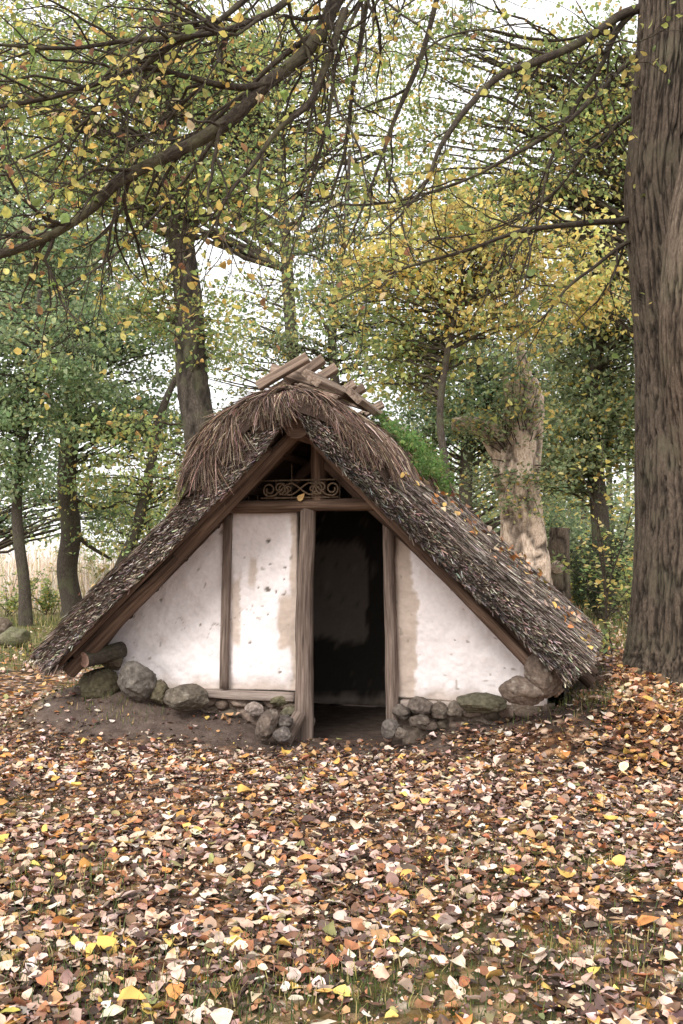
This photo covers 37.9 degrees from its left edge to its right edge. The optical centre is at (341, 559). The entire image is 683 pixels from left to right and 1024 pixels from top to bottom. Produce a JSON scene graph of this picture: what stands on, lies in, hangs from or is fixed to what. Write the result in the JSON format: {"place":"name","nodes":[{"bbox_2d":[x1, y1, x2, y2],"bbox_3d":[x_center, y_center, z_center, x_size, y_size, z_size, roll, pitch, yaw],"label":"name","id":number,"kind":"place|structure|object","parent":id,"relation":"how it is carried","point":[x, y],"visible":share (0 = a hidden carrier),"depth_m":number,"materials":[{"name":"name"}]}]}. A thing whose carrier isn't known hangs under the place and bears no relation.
{"place":"outdoors","nodes":[
{"label":"outdoors","id":0,"kind":"place"},
{"bbox_2d":[1,350,634,584],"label":"distant wood","id":1,"kind":"object","parent":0,"point":[624,517],"depth_m":42.27,"materials":[{"name":"green plant"}]},
{"bbox_2d":[0,0,637,562],"label":"sky","id":2,"kind":"structure","parent":0,"point":[549,7],"materials":[{"name":"white"}]},
{"bbox_2d":[0,563,682,1023],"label":"ground","id":3,"kind":"structure","parent":0,"point":[350,721],"depth_m":4.96,"materials":[{"name":"soil"}]},
{"bbox_2d":[0,617,12,633],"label":"boulder","id":4,"kind":"object","parent":3,"relation":"on","point":[5,624],"visible":0.52,"depth_m":15.79,"materials":[{"name":"stone"}]},
{"bbox_2d":[0,626,30,647],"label":"boulder","id":5,"kind":"object","parent":3,"relation":"on","point":[12,634],"visible":0.94,"depth_m":15.35,"materials":[{"name":"stone"}]},
{"bbox_2d":[0,570,47,616],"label":"shrub","id":6,"kind":"object","parent":3,"relation":"on","point":[9,603],"visible":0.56,"depth_m":24.07,"materials":[{"name":"green plant"}]},
{"bbox_2d":[0,575,60,614],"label":"shrub","id":7,"kind":"object","parent":3,"relation":"on","point":[44,598],"visible":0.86,"depth_m":24.86,"materials":[{"name":"green plant"}]},
{"bbox_2d":[0,530,120,610],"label":"dry reeds","id":8,"kind":"object","parent":3,"relation":"on","point":[9,577],"visible":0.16,"depth_m":32.51,"materials":[{"name":"beige plant"}]},
{"bbox_2d":[0,283,146,625],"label":"deciduous tree","id":9,"kind":"object","parent":3,"relation":"on","point":[14,417],"visible":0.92,"depth_m":20.30,"materials":[{"name":"green plant"}]},
{"bbox_2d":[43,545,109,591],"bbox_3d":[-7.681,0.468,30.179,1.980,1.860,2.722,0,0,-43],"label":"shrub","id":10,"kind":"object","parent":3,"relation":"on","point":[90,559],"visible":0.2,"depth_m":29.84,"materials":[{"name":"green plant"}]},
{"bbox_2d":[78,667,119,698],"bbox_3d":[-1.923,0.999,7.934,0.325,0.284,0.307,0,0,0],"label":"stone","id":11,"kind":"object","parent":3,"relation":"on","point":[101,682],"visible":0.92,"depth_m":7.82,"materials":[{"name":"green stone"}]},
{"bbox_2d":[101,658,123,669],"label":"stone","id":12,"kind":"object","parent":11,"relation":"on","point":[116,664],"visible":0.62,"depth_m":7.88,"materials":[{"name":"stone"}]},
{"bbox_2d":[0,59,199,558],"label":"deciduous tree","id":13,"kind":"object","parent":3,"relation":"on","point":[6,541],"visible":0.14,"depth_m":26.78,"materials":[{"name":"green plant"}]},
{"bbox_2d":[29,448,182,563],"bbox_3d":[-6.263,-1.059,30.641,7.628,4.945,6.256,0,0,0],"label":"deciduous tree","id":14,"kind":"object","parent":3,"relation":"on","point":[96,540],"visible":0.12,"depth_m":30.69,"materials":[{"name":"green plant"}]},
{"bbox_2d":[37,373,185,567],"bbox_3d":[-4.225,-1.516,22.118,4.712,5.849,4.286,0,0,-27],"label":"deciduous tree","id":15,"kind":"object","parent":3,"relation":"on","point":[145,495],"visible":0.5,"depth_m":21.90,"materials":[{"name":"green plant"}]},
{"bbox_2d":[0,161,243,617],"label":"deciduous tree","id":16,"kind":"object","parent":3,"relation":"on","point":[68,580],"visible":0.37,"depth_m":23.20,"materials":[{"name":"green plant"}]},
{"bbox_2d":[117,660,156,701],"bbox_3d":[-1.574,0.936,7.701,0.287,0.323,0.231,0,0,-26],"label":"stone","id":17,"kind":"object","parent":3,"relation":"on","point":[136,681],"visible":1,"depth_m":7.63,"materials":[{"name":"grey stone"}]},
{"bbox_2d":[150,679,169,704],"bbox_3d":[-1.413,1.026,7.731,0.156,0.201,0.164,0,0,0],"label":"stone","id":18,"kind":"object","parent":3,"relation":"on","point":[159,691],"visible":0.81,"depth_m":7.67,"materials":[{"name":"stone"}]},
{"bbox_2d":[163,683,208,710],"bbox_3d":[-1.206,1.048,7.591,0.295,0.207,0.262,0,0,-43],"label":"stone","id":19,"kind":"object","parent":3,"relation":"on","point":[187,697],"visible":1,"depth_m":7.52,"materials":[{"name":"grey stone"}]},
{"bbox_2d":[0,0,374,490],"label":"deciduous tree","id":20,"kind":"object","parent":3,"relation":"on","point":[192,369],"visible":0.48,"depth_m":16.27,"materials":[{"name":"green plant"}]},
{"bbox_2d":[0,0,500,389],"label":"deciduous tree","id":21,"kind":"object","parent":3,"relation":"on","point":[354,189],"visible":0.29,"depth_m":29.74,"materials":[{"name":"green plant"}]},
{"bbox_2d":[244,701,263,716],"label":"stone","id":22,"kind":"object","parent":3,"relation":"on","point":[255,709],"visible":0.99,"depth_m":7.55,"materials":[{"name":"grey stone"}]},
{"bbox_2d":[255,708,278,741],"bbox_3d":[-0.528,1.202,7.243,0.167,0.244,0.178,0,0,-28],"label":"stone","id":23,"kind":"object","parent":3,"relation":"on","point":[266,723],"visible":1,"depth_m":7.19,"materials":[{"name":"grey stone"}]},
{"bbox_2d":[273,726,291,742],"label":"stone","id":24,"kind":"object","parent":3,"relation":"on","point":[283,734],"visible":1,"depth_m":7.13,"materials":[{"name":"grey stone"}]},
{"bbox_2d":[277,714,293,727],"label":"stone","id":25,"kind":"object","parent":24,"relation":"on","point":[285,720],"visible":0.73,"depth_m":7.23,"materials":[{"name":"grey stone"}]},
{"bbox_2d":[24,352,603,744],"bbox_3d":[-0.052,-0.038,8.166,4.259,2.996,2.837,0,0,16],"label":"thatched hut","id":26,"kind":"object","parent":3,"relation":"on","point":[239,577],"visible":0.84,"depth_m":7.45,"materials":[{"name":"paint"}]},
{"bbox_2d":[81,642,126,667],"bbox_3d":[-1.865,0.739,7.795,0.131,0.177,0.385,0,0,39],"label":"cut log","id":27,"kind":"object","parent":26,"relation":"attached to","point":[111,652],"visible":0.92,"depth_m":7.75,"materials":[{"name":"brown wood"}]},
{"bbox_2d":[270,696,290,706],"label":"stone","id":28,"kind":"object","parent":26,"relation":"on","point":[278,701],"visible":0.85,"depth_m":7.55,"materials":[{"name":"stone"}]},
{"bbox_2d":[280,705,294,716],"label":"stone","id":29,"kind":"object","parent":26,"relation":"on","point":[289,710],"visible":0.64,"depth_m":7.51,"materials":[{"name":"stone"}]},
{"bbox_2d":[297,493,304,500],"bbox_3d":[-0.307,-0.470,7.462,0.056,0.063,0.034,0,0,-20],"label":"dry leaf","id":30,"kind":"object","parent":26,"relation":"attached to","point":[300,497],"visible":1,"depth_m":7.46,"materials":[{"name":"plant"}]},
{"bbox_2d":[78,467,600,648],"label":"scattered leaves","id":31,"kind":"object","parent":26,"relation":"on","point":[512,557],"visible":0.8,"depth_m":7.64,"materials":[{"name":"brown plant"}]},
{"bbox_2d":[392,704,411,720],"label":"stone","id":32,"kind":"object","parent":26,"relation":"on","point":[401,712],"visible":0.98,"depth_m":7.24,"materials":[{"name":"grey stone"}]},
{"bbox_2d":[360,410,459,497],"bbox_3d":[0.589,-0.858,8.387,0.721,0.701,1.442,0,0,12],"label":"roof plant","id":33,"kind":"object","parent":26,"relation":"on","point":[424,455],"visible":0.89,"depth_m":8.04,"materials":[{"name":"green plant"}]},
{"bbox_2d":[431,701,447,718],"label":"stone","id":34,"kind":"object","parent":26,"relation":"on","point":[439,709],"visible":1,"depth_m":7.21,"materials":[{"name":"grey stone"}]},
{"bbox_2d":[447,700,462,716],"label":"stone","id":35,"kind":"object","parent":26,"relation":"on","point":[455,709],"visible":0.89,"depth_m":7.19,"materials":[{"name":"grey stone"}]},
{"bbox_2d":[498,675,544,705],"bbox_3d":[1.221,0.879,6.714,0.324,0.200,0.249,0,0,0],"label":"stone","id":36,"kind":"object","parent":26,"relation":"on","point":[519,690],"visible":0.91,"depth_m":6.63,"materials":[{"name":"brown stone"}]},
{"bbox_2d":[524,653,562,698],"bbox_3d":[1.357,0.763,6.709,0.257,0.328,0.243,0,0,0],"label":"stone","id":37,"kind":"object","parent":36,"relation":"on","point":[537,674],"visible":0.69,"depth_m":6.62,"materials":[{"name":"stone"}]},
{"bbox_2d":[158,150,470,436],"bbox_3d":[-0.424,-4.856,26.937,9.383,12.532,6.821,0,0,0],"label":"deciduous tree","id":38,"kind":"object","parent":3,"relation":"on","point":[294,348],"visible":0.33,"depth_m":26.69,"materials":[{"name":"green plant"}]},
{"bbox_2d":[0,602,682,1023],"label":"leaf litter","id":39,"kind":"object","parent":3,"relation":"on","point":[296,910],"visible":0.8,"depth_m":4.39,"materials":[{"name":"brown plant"}]},
{"bbox_2d":[0,0,682,685],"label":"tree","id":40,"kind":"object","parent":3,"relation":"on","point":[652,218],"visible":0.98,"depth_m":6.56,"materials":[{"name":"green plant"}]},
{"bbox_2d":[381,718,399,739],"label":"stone","id":41,"kind":"object","parent":3,"relation":"on","point":[389,727],"visible":0.97,"depth_m":7.06,"materials":[{"name":"grey stone"}]},
{"bbox_2d":[394,727,406,738],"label":"stone","id":42,"kind":"object","parent":3,"relation":"on","point":[400,733],"visible":1,"depth_m":7.00,"materials":[{"name":"grey stone"}]},
{"bbox_2d":[409,714,430,727],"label":"stone","id":43,"kind":"object","parent":3,"relation":"on","point":[420,721],"visible":1,"depth_m":7.10,"materials":[{"name":"grey stone"}]},
{"bbox_2d":[407,696,432,714],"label":"stone","id":44,"kind":"object","parent":43,"relation":"on","point":[417,705],"visible":0.99,"depth_m":7.20,"materials":[{"name":"grey stone"}]},
{"bbox_2d":[275,161,628,484],"bbox_3d":[1.678,-1.891,14.424,5.410,6.614,5.726,0,0,0],"label":"maple tree","id":45,"kind":"object","parent":3,"relation":"on","point":[410,344],"visible":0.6,"depth_m":13.48,"materials":[{"name":"yellow plant"}]},
{"bbox_2d":[456,692,506,712],"bbox_3d":[0.996,1.014,7.064,0.369,0.143,0.232,0,0,0],"label":"stone","id":46,"kind":"object","parent":3,"relation":"on","point":[479,702],"visible":0.99,"depth_m":6.99,"materials":[{"name":"stone"}]},
{"bbox_2d":[353,0,637,358],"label":"deciduous tree","id":47,"kind":"object","parent":3,"relation":"on","point":[617,165],"visible":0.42,"depth_m":17.73,"materials":[{"name":"green plant"}]},
{"bbox_2d":[370,302,632,548],"bbox_3d":[4.156,-2.892,26.089,8.521,7.840,5.748,0,0,0],"label":"deciduous tree","id":48,"kind":"object","parent":3,"relation":"on","point":[427,429],"visible":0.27,"depth_m":25.67,"materials":[{"name":"green plant"}]},
{"bbox_2d":[429,340,588,584],"bbox_3d":[2.480,-1.107,15.004,2.233,4.642,1.624,0,0,-19],"label":"dead tree","id":49,"kind":"object","parent":3,"relation":"on","point":[513,446],"visible":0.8,"depth_m":15.17,"materials":[{"name":"beige wood"}]},
{"bbox_2d":[455,202,634,612],"bbox_3d":[5.111,-3.163,19.831,5.743,8.477,5.880,0,0,13],"label":"deciduous tree","id":50,"kind":"object","parent":3,"relation":"on","point":[605,404],"visible":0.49,"depth_m":19.10,"materials":[{"name":"green plant"}]},
{"bbox_2d":[548,527,571,602],"bbox_3d":[3.586,0.298,16.485,0.538,1.672,0.528,0,0,0],"label":"tree stump","id":51,"kind":"object","parent":3,"relation":"on","point":[559,541],"visible":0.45,"depth_m":16.34,"materials":[{"name":"brown wood"}]},
{"bbox_2d":[570,547,599,612],"bbox_3d":[4.372,0.393,18.698,0.757,1.357,1.449,0,0,-14],"label":"shrub","id":52,"kind":"object","parent":3,"relation":"on","point":[575,599],"visible":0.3,"depth_m":18.34,"materials":[{"name":"green plant"}]},
{"bbox_2d":[550,525,632,623],"bbox_3d":[4.345,0.292,15.269,1.356,1.683,2.126,0,0,-37],"label":"shrub","id":53,"kind":"object","parent":3,"relation":"on","point":[620,588],"visible":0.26,"depth_m":15.36,"materials":[{"name":"green plant"}]},
{"bbox_2d":[558,432,634,648],"bbox_3d":[2.915,-0.146,11.014,0.886,2.578,0.615,0,0,-22],"label":"sapling","id":54,"kind":"object","parent":3,"relation":"on","point":[605,586],"visible":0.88,"depth_m":10.99,"materials":[{"name":"green plant"}]},
{"bbox_2d":[569,521,633,620],"bbox_3d":[5.398,0.198,17.634,3.262,1.802,1.683,0,0,23],"label":"shrub","id":55,"kind":"object","parent":3,"relation":"on","point":[592,603],"visible":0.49,"depth_m":17.48,"materials":[{"name":"green plant"}]},
{"bbox_2d":[594,622,619,655],"bbox_3d":[2.492,0.767,9.639,0.256,0.373,0.501,0,0,-38],"label":"seedling","id":56,"kind":"object","parent":3,"relation":"on","point":[608,636],"visible":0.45,"depth_m":9.50,"materials":[{"name":"green plant"}]},
{"bbox_2d":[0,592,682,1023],"bbox_3d":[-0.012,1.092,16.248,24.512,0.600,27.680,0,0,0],"label":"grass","id":57,"kind":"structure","parent":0,"point":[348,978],"depth_m":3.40,"materials":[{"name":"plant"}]}
]}

